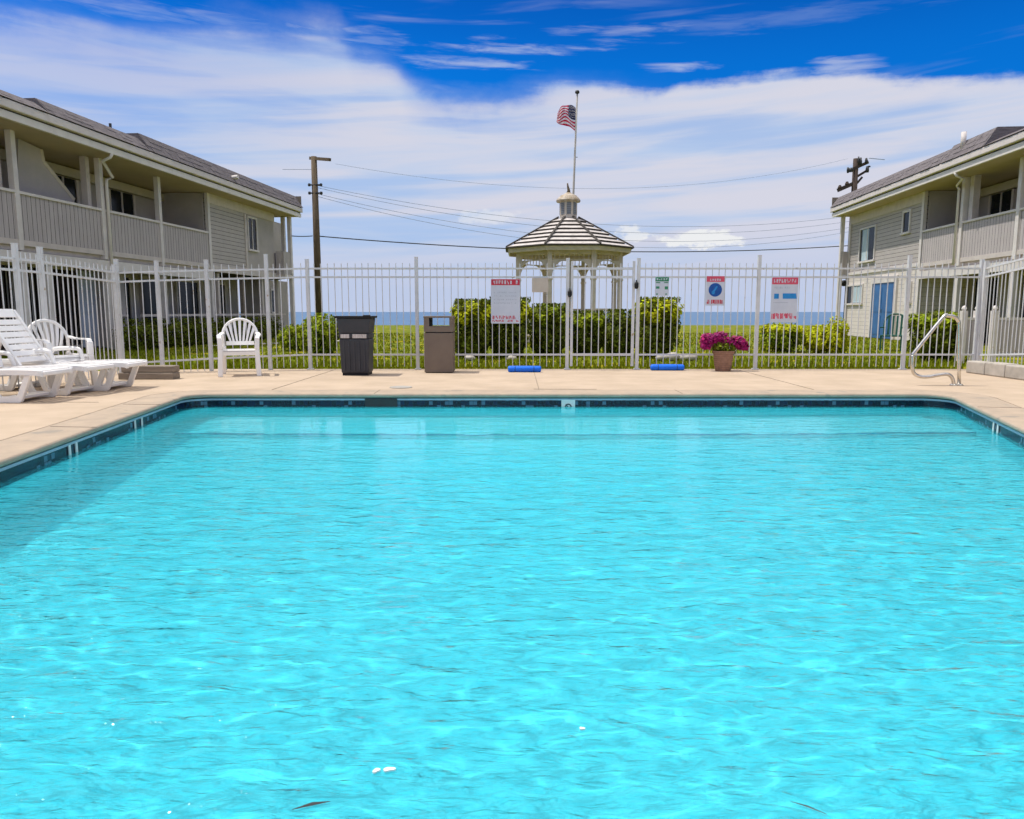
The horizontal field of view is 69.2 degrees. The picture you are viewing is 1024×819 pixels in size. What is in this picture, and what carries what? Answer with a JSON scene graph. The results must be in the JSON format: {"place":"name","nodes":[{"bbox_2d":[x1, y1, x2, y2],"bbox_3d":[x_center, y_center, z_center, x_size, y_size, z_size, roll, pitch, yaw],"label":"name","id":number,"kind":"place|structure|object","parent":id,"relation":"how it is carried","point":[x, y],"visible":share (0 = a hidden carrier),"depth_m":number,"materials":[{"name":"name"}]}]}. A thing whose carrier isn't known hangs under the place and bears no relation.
{"place":"outdoors","nodes":[
{"label":"outdoors","id":0,"kind":"place"},
{"bbox_2d":[0,406,1023,818],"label":"water","id":1,"kind":"structure","parent":0,"point":[468,612],"depth_m":2.86,"materials":[{"name":"blue liquid"}]},
{"bbox_2d":[292,801,329,809],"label":"floating leaf","id":2,"kind":"object","parent":1,"relation":"on","point":[311,804],"visible":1,"depth_m":1.76,"materials":[{"name":"plant"}]},
{"bbox_2d":[372,768,379,773],"bbox_3d":[-0.346,0.920,1.891,0.022,0.004,0.014,-6,10,-41],"label":"floating petal","id":3,"kind":"object","parent":1,"relation":"on","point":[375,770],"visible":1,"depth_m":1.89,"materials":[{"name":"white plant"}]},
{"bbox_2d":[383,767,395,771],"bbox_3d":[-0.312,0.919,1.894,0.031,0.004,0.017,0,8,0],"label":"floating petal","id":4,"kind":"object","parent":1,"relation":"on","point":[387,769],"visible":1,"depth_m":1.89,"materials":[{"name":"white plant"}]},
{"bbox_2d":[791,801,825,813],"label":"floating twig","id":5,"kind":"object","parent":1,"relation":"on","point":[809,807],"visible":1,"depth_m":1.75,"materials":[{"name":"wood"}]},
{"bbox_2d":[0,369,1023,440],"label":"pool deck","id":6,"kind":"structure","parent":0,"point":[26,415],"depth_m":10.59,"materials":[{"name":"concrete"}]},
{"bbox_2d":[0,356,72,402],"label":"sun lounger","id":7,"kind":"object","parent":6,"relation":"on","point":[26,373],"visible":1,"depth_m":8.43,"materials":[{"name":"white plastic"}]},
{"bbox_2d":[0,309,114,395],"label":"sun lounger","id":8,"kind":"object","parent":6,"relation":"on","point":[16,361],"visible":0.71,"depth_m":9.17,"materials":[{"name":"white plastic"}]},
{"bbox_2d":[0,243,122,390],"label":"pool fence","id":9,"kind":"object","parent":6,"relation":"on","point":[40,272],"visible":0.56,"depth_m":10.40,"materials":[{"name":"white metal"}]},
{"bbox_2d":[26,319,96,388],"bbox_3d":[-6.118,-0.765,10.022,0.648,0.910,0.659,4,9,30],"label":"patio chair","id":10,"kind":"object","parent":6,"relation":"on","point":[69,355],"visible":0.53,"depth_m":10.10,"materials":[{"name":"white plastic"}]},
{"bbox_2d":[0,346,147,390],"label":"sun lounger","id":11,"kind":"object","parent":6,"relation":"on","point":[135,364],"visible":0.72,"depth_m":9.44,"materials":[{"name":"white plastic"}]},
{"bbox_2d":[118,365,179,378],"bbox_3d":[-5.449,-0.560,11.150,0.820,0.200,0.240,0,8,0],"label":"timber edging","id":12,"kind":"object","parent":6,"relation":"on","point":[158,372],"visible":0.9,"depth_m":11.04,"materials":[{"name":"brown wood"}]},
{"bbox_2d":[216,318,261,376],"bbox_3d":[-4.324,-0.998,11.789,0.658,0.910,0.648,-2,8,-17],"label":"patio chair","id":13,"kind":"object","parent":6,"relation":"on","point":[223,352],"visible":1,"depth_m":11.89,"materials":[{"name":"white plastic"}]},
{"bbox_2d":[113,254,569,370],"bbox_3d":[-2.743,-1.578,12.704,7.506,2.132,0.563,-1,8,-6],"label":"pool fence","id":14,"kind":"object","parent":6,"relation":"on","point":[206,278],"visible":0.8,"depth_m":12.75,"materials":[{"name":"white metal"}]},
{"bbox_2d":[491,279,519,322],"bbox_3d":[-0.111,-1.863,12.783,0.503,0.758,0.032,0,8,0],"label":"fence sign","id":15,"kind":"object","parent":14,"relation":"attached to","point":[505,300],"visible":1,"depth_m":12.77,"materials":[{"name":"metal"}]},
{"bbox_2d":[532,278,547,291],"bbox_3d":[0.483,-2.136,12.749,0.280,0.243,0.028,0,8,0],"label":"fence sign","id":16,"kind":"object","parent":14,"relation":"attached to","point":[539,284],"visible":1,"depth_m":12.73,"materials":[{"name":"metal"}]},
{"bbox_2d":[568,261,638,365],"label":"pool gate","id":17,"kind":"structure","parent":14,"relation":"attached to","point":[635,285],"depth_m":12.82,"materials":[{"name":"white metal"}]},
{"bbox_2d":[334,315,376,375],"bbox_3d":[-2.479,-1.033,11.866,0.581,0.950,0.541,0,8,0],"label":"trash bin","id":18,"kind":"object","parent":6,"relation":"on","point":[356,335],"visible":1,"depth_m":11.66,"materials":[{"name":"plastic"}]},
{"bbox_2d":[390,386,411,388],"bbox_3d":[-1.480,-0.299,9.888,0.300,0.009,0.300,0,8,0],"label":"skimmer lid","id":19,"kind":"object","parent":6,"relation":"on","point":[399,387],"visible":1,"depth_m":9.81,"materials":[{"name":"plastic"}]},
{"bbox_2d":[423,316,454,372],"bbox_3d":[-1.203,-1.090,12.375,0.486,0.930,0.460,0,8,0],"label":"trash bin","id":20,"kind":"object","parent":6,"relation":"on","point":[439,349],"visible":1,"depth_m":12.17,"materials":[{"name":"brown plastic"}]},
{"bbox_2d":[0,390,1023,482],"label":"swimming pool","id":21,"kind":"structure","parent":6,"relation":"in","point":[25,452],"depth_m":9.15,"materials":[{"name":"concrete"}]},
{"bbox_2d":[508,366,540,371],"bbox_3d":[0.210,-0.676,12.398,0.556,0.111,0.111,0,8,1],"label":"foam roll","id":22,"kind":"object","parent":6,"relation":"on","point":[524,368],"visible":1,"depth_m":12.35,"materials":[{"name":"blue plastic"}]},
{"bbox_2d":[650,364,683,369],"bbox_3d":[2.670,-0.724,12.765,0.576,0.111,0.111,0,8,1],"label":"foam roll","id":23,"kind":"object","parent":6,"relation":"on","point":[666,366],"visible":1,"depth_m":12.72,"materials":[{"name":"blue plastic"}]},
{"bbox_2d":[699,331,748,371],"bbox_3d":[3.590,-1.000,12.616,0.866,0.689,0.408,0,8,0],"label":"flower pot","id":24,"kind":"object","parent":6,"relation":"on","point":[723,356],"visible":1,"depth_m":12.50,"materials":[{"name":"ceramic"}]},
{"bbox_2d":[633,255,984,369],"bbox_3d":[5.119,-1.647,12.845,5.987,2.012,0.100,0,8,0],"label":"pool fence","id":25,"kind":"object","parent":6,"relation":"on","point":[903,354],"visible":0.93,"depth_m":12.82,"materials":[{"name":"white metal"}]},
{"bbox_2d":[655,277,668,295],"bbox_3d":[2.574,-2.114,12.750,0.238,0.321,0.032,0,8,0],"label":"fence sign","id":26,"kind":"object","parent":25,"relation":"attached to","point":[661,286],"visible":1,"depth_m":12.74,"materials":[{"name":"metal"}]},
{"bbox_2d":[705,276,724,305],"bbox_3d":[3.490,-2.040,12.759,0.316,0.504,0.034,0,8,0],"label":"fence sign","id":27,"kind":"object","parent":25,"relation":"attached to","point":[715,286],"visible":1,"depth_m":12.74,"materials":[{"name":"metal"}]},
{"bbox_2d":[770,277,798,321],"bbox_3d":[4.684,-1.889,12.780,0.456,0.775,0.032,0,8,0],"label":"fence sign","id":28,"kind":"object","parent":25,"relation":"attached to","point":[784,295],"visible":1,"depth_m":12.77,"materials":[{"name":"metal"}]},
{"bbox_2d":[910,313,963,385],"bbox_3d":[5.803,-0.815,10.100,0.743,0.989,0.110,0,8,0],"label":"pool handrail","id":29,"kind":"object","parent":6,"relation":"on","point":[927,336],"visible":1,"depth_m":10.09,"materials":[{"name":"metal"}]},
{"bbox_2d":[966,361,1023,379],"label":"low stone wall","id":30,"kind":"structure","parent":6,"relation":"on","point":[1006,370],"depth_m":11.51,"materials":[{"name":"stone"}]},
{"bbox_2d":[976,253,1023,364],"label":"pool fence","id":31,"kind":"object","parent":6,"relation":"on","point":[983,303],"visible":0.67,"depth_m":12.26,"materials":[{"name":"white metal"}]},
{"bbox_2d":[0,0,1023,311],"label":"sky","id":32,"kind":"structure","parent":0,"point":[673,93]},
{"bbox_2d":[1,325,1023,370],"bbox_3d":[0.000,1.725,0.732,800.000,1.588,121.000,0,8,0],"label":"lawn","id":33,"kind":"structure","parent":0,"point":[399,328],"depth_m":19.56,"materials":[{"name":"green plant"}]},
{"bbox_2d":[112,318,171,349],"bbox_3d":[-9.963,-2.029,19.999,0.968,0.879,2.113,1,8,5],"label":"shrub","id":34,"kind":"object","parent":33,"relation":"on","point":[141,336],"visible":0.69,"depth_m":19.70,"materials":[{"name":"green plant"}]},
{"bbox_2d":[0,90,302,353],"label":"motel building","id":35,"kind":"structure","parent":33,"relation":"on","point":[74,187],"depth_m":20.70,"materials":[{"name":"paint"}]},
{"bbox_2d":[57,175,79,203],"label":"sliding door","id":36,"kind":"structure","parent":35,"relation":"in","point":[72,185],"depth_m":20.63,"materials":[{"name":"paint"}]},
{"bbox_2d":[76,270,98,346],"bbox_3d":[-11.544,-2.738,20.221,0.065,2.050,0.674,1,8,5],"label":"door","id":37,"kind":"structure","parent":35,"relation":"in","point":[82,272],"depth_m":20.17,"materials":[{"name":"grey"}]},
{"bbox_2d":[108,188,135,215],"bbox_3d":[-11.987,-5.617,22.902,0.070,2.120,1.349,1,8,5],"label":"sliding door","id":38,"kind":"structure","parent":35,"relation":"in","point":[121,202],"depth_m":22.80,"materials":[{"name":"paint"}]},
{"bbox_2d":[124,274,133,335],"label":"patio door","id":39,"kind":"structure","parent":35,"relation":"in","point":[128,277],"depth_m":23.20,"materials":[{"name":"paint"}]},
{"bbox_2d":[138,276,169,339],"bbox_3d":[-11.850,-3.323,24.664,0.080,2.150,1.560,1,8,5],"label":"patio door","id":40,"kind":"structure","parent":35,"relation":"in","point":[146,288],"depth_m":24.26,"materials":[{"name":"paint"}]},
{"bbox_2d":[174,278,200,333],"bbox_3d":[-11.657,-3.596,26.737,0.080,2.150,1.560,1,8,5],"label":"patio door","id":41,"kind":"structure","parent":35,"relation":"in","point":[189,300],"depth_m":26.67,"materials":[{"name":"paint"}]},
{"bbox_2d":[204,281,226,323],"bbox_3d":[-11.465,-3.869,28.811,0.080,2.150,1.560,1,8,5],"label":"patio door","id":42,"kind":"structure","parent":35,"relation":"in","point":[224,283],"depth_m":29.29,"materials":[{"name":"paint"}]},
{"bbox_2d":[246,215,259,251],"bbox_3d":[-9.871,-6.671,28.265,0.090,1.290,0.886,1,8,5],"label":"window","id":43,"kind":"structure","parent":35,"relation":"in","point":[252,230],"depth_m":28.23,"materials":[{"name":"glass"}]},
{"bbox_2d":[270,289,280,312],"bbox_3d":[-10.242,-4.675,32.064,0.090,1.040,0.900,1,8,5],"label":"window","id":44,"kind":"structure","parent":35,"relation":"in","point":[271,290],"depth_m":31.79,"materials":[{"name":"glass"}]},
{"bbox_2d":[151,318,205,346],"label":"shrub","id":45,"kind":"object","parent":33,"relation":"on","point":[186,337],"visible":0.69,"depth_m":21.58,"materials":[{"name":"green plant"}]},
{"bbox_2d":[187,317,231,343],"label":"shrub","id":46,"kind":"object","parent":33,"relation":"on","point":[220,324],"visible":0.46,"depth_m":23.39,"materials":[{"name":"green plant"}]},
{"bbox_2d":[220,316,259,340],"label":"shrub","id":47,"kind":"object","parent":33,"relation":"on","point":[248,318],"visible":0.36,"depth_m":25.27,"materials":[{"name":"green plant"}]},
{"bbox_2d":[242,316,282,338],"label":"shrub","id":48,"kind":"object","parent":33,"relation":"on","point":[264,331],"visible":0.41,"depth_m":27.56,"materials":[{"name":"green plant"}]},
{"bbox_2d":[276,324,304,350],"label":"shrub","id":49,"kind":"object","parent":33,"relation":"on","point":[293,337],"visible":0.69,"depth_m":19.12,"materials":[{"name":"green plant"}]},
{"bbox_2d":[297,312,341,353],"bbox_3d":[-4.462,-1.768,17.418,1.071,1.037,1.267,0,8,0],"label":"shrub","id":50,"kind":"object","parent":33,"relation":"on","point":[325,337],"visible":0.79,"depth_m":17.07,"materials":[{"name":"green plant"}]},
{"bbox_2d":[308,156,330,330],"bbox_3d":[-8.424,-7.302,32.992,1.816,7.866,0.464,6,10,38],"label":"utility pole","id":51,"kind":"object","parent":33,"relation":"on","point":[316,228],"visible":0.92,"depth_m":33.11,"materials":[{"name":"brown wood"}]},
{"bbox_2d":[318,196,839,247],"bbox_3d":[5.010,-9.098,37.130,28.620,1.886,0.020,-2,8,-16],"label":"overhead wire","id":52,"kind":"object","parent":51,"relation":"attached to","point":[519,237],"visible":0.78,"depth_m":35.84,"materials":[{"name":"black metal"}]},
{"bbox_2d":[321,186,839,226],"bbox_3d":[4.994,-9.854,37.031,28.557,1.290,0.020,-2,8,-16],"label":"overhead wire","id":53,"kind":"object","parent":51,"relation":"attached to","point":[588,223],"visible":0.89,"depth_m":37.16,"materials":[{"name":"black metal"}]},
{"bbox_2d":[320,236,847,251],"bbox_3d":[5.540,-8.280,37.238,29.755,0.782,0.052,-2,8,-15],"label":"overhead wire","id":54,"kind":"object","parent":51,"relation":"attached to","point":[631,251],"visible":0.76,"depth_m":37.43,"materials":[{"name":"black metal"}]},
{"bbox_2d":[319,194,848,241],"bbox_3d":[5.005,-9.312,37.102,28.604,1.676,0.020,-2,8,-16],"label":"overhead wire","id":55,"kind":"object","parent":51,"relation":"attached to","point":[527,232],"visible":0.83,"depth_m":36.67,"materials":[{"name":"black metal"}]},
{"bbox_2d":[464,356,475,360],"bbox_3d":[-0.875,-1.065,15.393,0.237,0.128,0.181,0,8,0],"label":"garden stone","id":56,"kind":"object","parent":33,"relation":"on","point":[469,358],"visible":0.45,"depth_m":15.32,"materials":[{"name":"grey stone"}]},
{"bbox_2d":[449,298,491,358],"bbox_3d":[-0.853,-1.749,16.101,0.978,1.338,1.113,0,8,0],"label":"shrub","id":57,"kind":"object","parent":33,"relation":"on","point":[471,331],"visible":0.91,"depth_m":15.70,"materials":[{"name":"green plant"}]},
{"bbox_2d":[488,297,532,357],"bbox_3d":[-0.041,-1.825,16.505,1.061,1.390,1.137,0,8,0],"label":"shrub","id":58,"kind":"object","parent":33,"relation":"on","point":[506,340],"visible":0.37,"depth_m":16.16,"materials":[{"name":"green plant"}]},
{"bbox_2d":[529,302,569,353],"bbox_3d":[0.873,-1.842,17.107,1.022,1.257,1.130,0,8,0],"label":"shrub","id":59,"kind":"object","parent":33,"relation":"on","point":[543,311],"visible":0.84,"depth_m":16.71,"materials":[{"name":"green plant"}]},
{"bbox_2d":[505,183,633,342],"bbox_3d":[1.883,-4.939,25.070,4.193,5.248,4.193,0,8,0],"label":"gazebo","id":60,"kind":"object","parent":33,"relation":"on","point":[553,243],"visible":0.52,"depth_m":23.96,"materials":[{"name":"white wood"}]},
{"bbox_2d":[569,90,579,308],"bbox_3d":[2.236,-7.077,27.310,0.401,8.906,0.170,0,8,0],"label":"flagpole","id":61,"kind":"object","parent":33,"relation":"on","point":[577,92],"visible":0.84,"depth_m":26.99,"materials":[{"name":"metal"}]},
{"bbox_2d":[556,105,575,130],"bbox_3d":[1.942,-10.540,26.828,0.706,0.924,0.320,2,8,17],"label":"flag","id":62,"kind":"object","parent":61,"relation":"attached to","point":[566,115],"visible":1,"depth_m":26.84,"materials":[{"name":"fabric"}]},
{"bbox_2d":[569,309,606,352],"bbox_3d":[1.779,-1.816,17.511,0.970,1.095,1.113,0,8,0],"label":"shrub","id":63,"kind":"object","parent":33,"relation":"on","point":[588,331],"visible":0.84,"depth_m":17.11,"materials":[{"name":"green plant"}]},
{"bbox_2d":[603,308,635,352],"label":"shrub","id":64,"kind":"object","parent":33,"relation":"on","point":[621,314],"visible":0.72,"depth_m":16.78,"materials":[{"name":"green plant"}]},
{"bbox_2d":[634,296,683,358],"bbox_3d":[3.186,-1.793,16.308,1.048,1.392,1.227,0,8,0],"label":"shrub","id":65,"kind":"object","parent":33,"relation":"on","point":[662,321],"visible":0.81,"depth_m":15.88,"materials":[{"name":"green plant"}]},
{"bbox_2d":[655,356,665,360],"bbox_3d":[3.095,-1.068,15.394,0.250,0.142,0.211,0,8,0],"label":"garden stone","id":66,"kind":"object","parent":33,"relation":"on","point":[659,358],"visible":0.38,"depth_m":15.31,"materials":[{"name":"grey stone"}]},
{"bbox_2d":[665,352,679,360],"bbox_3d":[3.306,-1.091,15.385,0.361,0.198,0.254,0,8,0],"label":"garden stone","id":67,"kind":"object","parent":33,"relation":"on","point":[672,358],"visible":0.48,"depth_m":15.29,"materials":[{"name":"white stone"}]},
{"bbox_2d":[686,356,697,360],"bbox_3d":[3.708,-1.074,15.387,0.295,0.157,0.214,0,8,0],"label":"garden stone","id":68,"kind":"object","parent":33,"relation":"on","point":[692,358],"visible":0.44,"depth_m":15.30,"materials":[{"name":"grey stone"}]},
{"bbox_2d":[758,322,804,351],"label":"shrub","id":69,"kind":"object","parent":33,"relation":"on","point":[772,331],"visible":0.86,"depth_m":18.56,"materials":[{"name":"green plant"}]},
{"bbox_2d":[799,324,829,352],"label":"shrub","id":70,"kind":"object","parent":33,"relation":"on","point":[813,339],"visible":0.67,"depth_m":18.21,"materials":[{"name":"green plant"}]},
{"bbox_2d":[822,315,852,353],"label":"shrub","id":71,"kind":"object","parent":33,"relation":"on","point":[834,337],"visible":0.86,"depth_m":17.72,"materials":[{"name":"green plant"}]},
{"bbox_2d":[837,156,870,318],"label":"utility pole","id":72,"kind":"object","parent":33,"relation":"on","point":[857,163],"visible":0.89,"depth_m":40.59,"materials":[{"name":"brown wood"}]},
{"bbox_2d":[320,188,848,233],"bbox_3d":[5.000,-9.642,37.058,28.576,1.540,0.020,-2,8,-16],"label":"overhead wire","id":73,"kind":"object","parent":72,"relation":"attached to","point":[607,231],"visible":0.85,"depth_m":37.13,"materials":[{"name":"black metal"}]},
{"bbox_2d":[339,159,844,188],"bbox_3d":[5.380,-11.886,36.259,27.457,2.497,0.014,-3,8,-19],"label":"overhead wire","id":74,"kind":"object","parent":72,"relation":"attached to","point":[585,188],"visible":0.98,"depth_m":35.88,"materials":[{"name":"black metal"}]},
{"bbox_2d":[879,313,903,350],"bbox_3d":[9.991,-2.038,19.456,0.562,0.962,0.637,5,9,35],"label":"garden chair","id":75,"kind":"object","parent":33,"relation":"on","point":[896,331],"visible":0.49,"depth_m":19.59,"materials":[{"name":"green plastic"}]},
{"bbox_2d":[830,126,1023,343],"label":"motel building","id":76,"kind":"structure","parent":33,"relation":"on","point":[961,202],"depth_m":24.19,"materials":[{"name":"painted clapboard siding"},{"name":"asphalt shingle"},{"name":"glass"}]},
{"bbox_2d":[844,283,863,304],"bbox_3d":[14.062,-4.724,30.516,0.090,0.840,1.829,1,8,5],"label":"window","id":77,"kind":"structure","parent":76,"relation":"in","point":[856,286],"depth_m":30.39,"materials":[{"name":"glass"}]},
{"bbox_2d":[857,224,876,263],"bbox_3d":[13.978,-6.497,29.235,0.090,1.390,1.653,1,8,5],"label":"window","id":78,"kind":"structure","parent":76,"relation":"in","point":[867,237],"depth_m":29.19,"materials":[{"name":"glass"}]},
{"bbox_2d":[868,278,898,339],"bbox_3d":[13.798,-3.745,27.679,0.106,2.200,2.267,1,8,5],"label":"door","id":79,"kind":"structure","parent":76,"relation":"in","point":[883,295],"depth_m":27.67,"materials":[{"name":"paint"}]},
{"bbox_2d":[900,208,911,234],"bbox_3d":[13.697,-6.518,25.801,0.090,0.830,0.707,1,8,5],"label":"window","id":80,"kind":"structure","parent":76,"relation":"in","point":[906,214],"depth_m":25.81,"materials":[{"name":"glass"}]},
{"bbox_2d":[902,281,912,303],"bbox_3d":[13.661,-4.040,25.628,0.090,0.760,0.557,1,8,5],"label":"window","id":81,"kind":"structure","parent":76,"relation":"in","point":[910,301],"depth_m":25.40,"materials":[{"name":"paint"}]},
{"bbox_2d":[972,274,1003,343],"bbox_3d":[15.115,-3.194,23.687,0.080,2.150,1.580,1,8,5],"label":"patio door","id":82,"kind":"structure","parent":76,"relation":"in","point":[1000,276],"depth_m":23.46,"materials":[{"name":"paint"}]},
{"bbox_2d":[987,189,1016,214],"bbox_3d":[15.090,-5.628,22.986,0.070,2.120,1.373,1,8,5],"label":"sliding door","id":83,"kind":"structure","parent":76,"relation":"in","point":[1003,201],"depth_m":22.83,"materials":[{"name":"paint"}]},
{"bbox_2d":[1018,272,1023,317],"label":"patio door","id":84,"kind":"structure","parent":76,"relation":"in","point":[1022,285],"depth_m":21.75,"materials":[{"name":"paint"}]},
{"bbox_2d":[906,308,959,359],"bbox_3d":[8.906,-1.564,15.530,1.124,1.114,1.331,0,8,0],"label":"shrub","id":85,"kind":"object","parent":33,"relation":"on","point":[934,333],"visible":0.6,"depth_m":15.23,"materials":[{"name":"green plant"}]},
{"bbox_2d":[956,306,975,362],"bbox_3d":[8.943,-1.469,14.533,0.360,1.120,0.100,0,8,0],"label":"privacy screen","id":86,"kind":"object","parent":33,"relation":"on","point":[966,333],"visible":0.44,"depth_m":14.50,"materials":[{"name":"paint"}]},
{"bbox_2d":[986,305,1023,361],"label":"picket fence","id":87,"kind":"object","parent":33,"relation":"on","point":[1006,335],"visible":0.72,"depth_m":14.12,"materials":[{"name":"paint"}]},
{"bbox_2d":[239,312,842,324],"bbox_3d":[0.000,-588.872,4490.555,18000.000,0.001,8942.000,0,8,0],"label":"sea","id":88,"kind":"structure","parent":0,"point":[386,316],"depth_m":300.13,"materials":[{"name":"liquid"}]}
]}

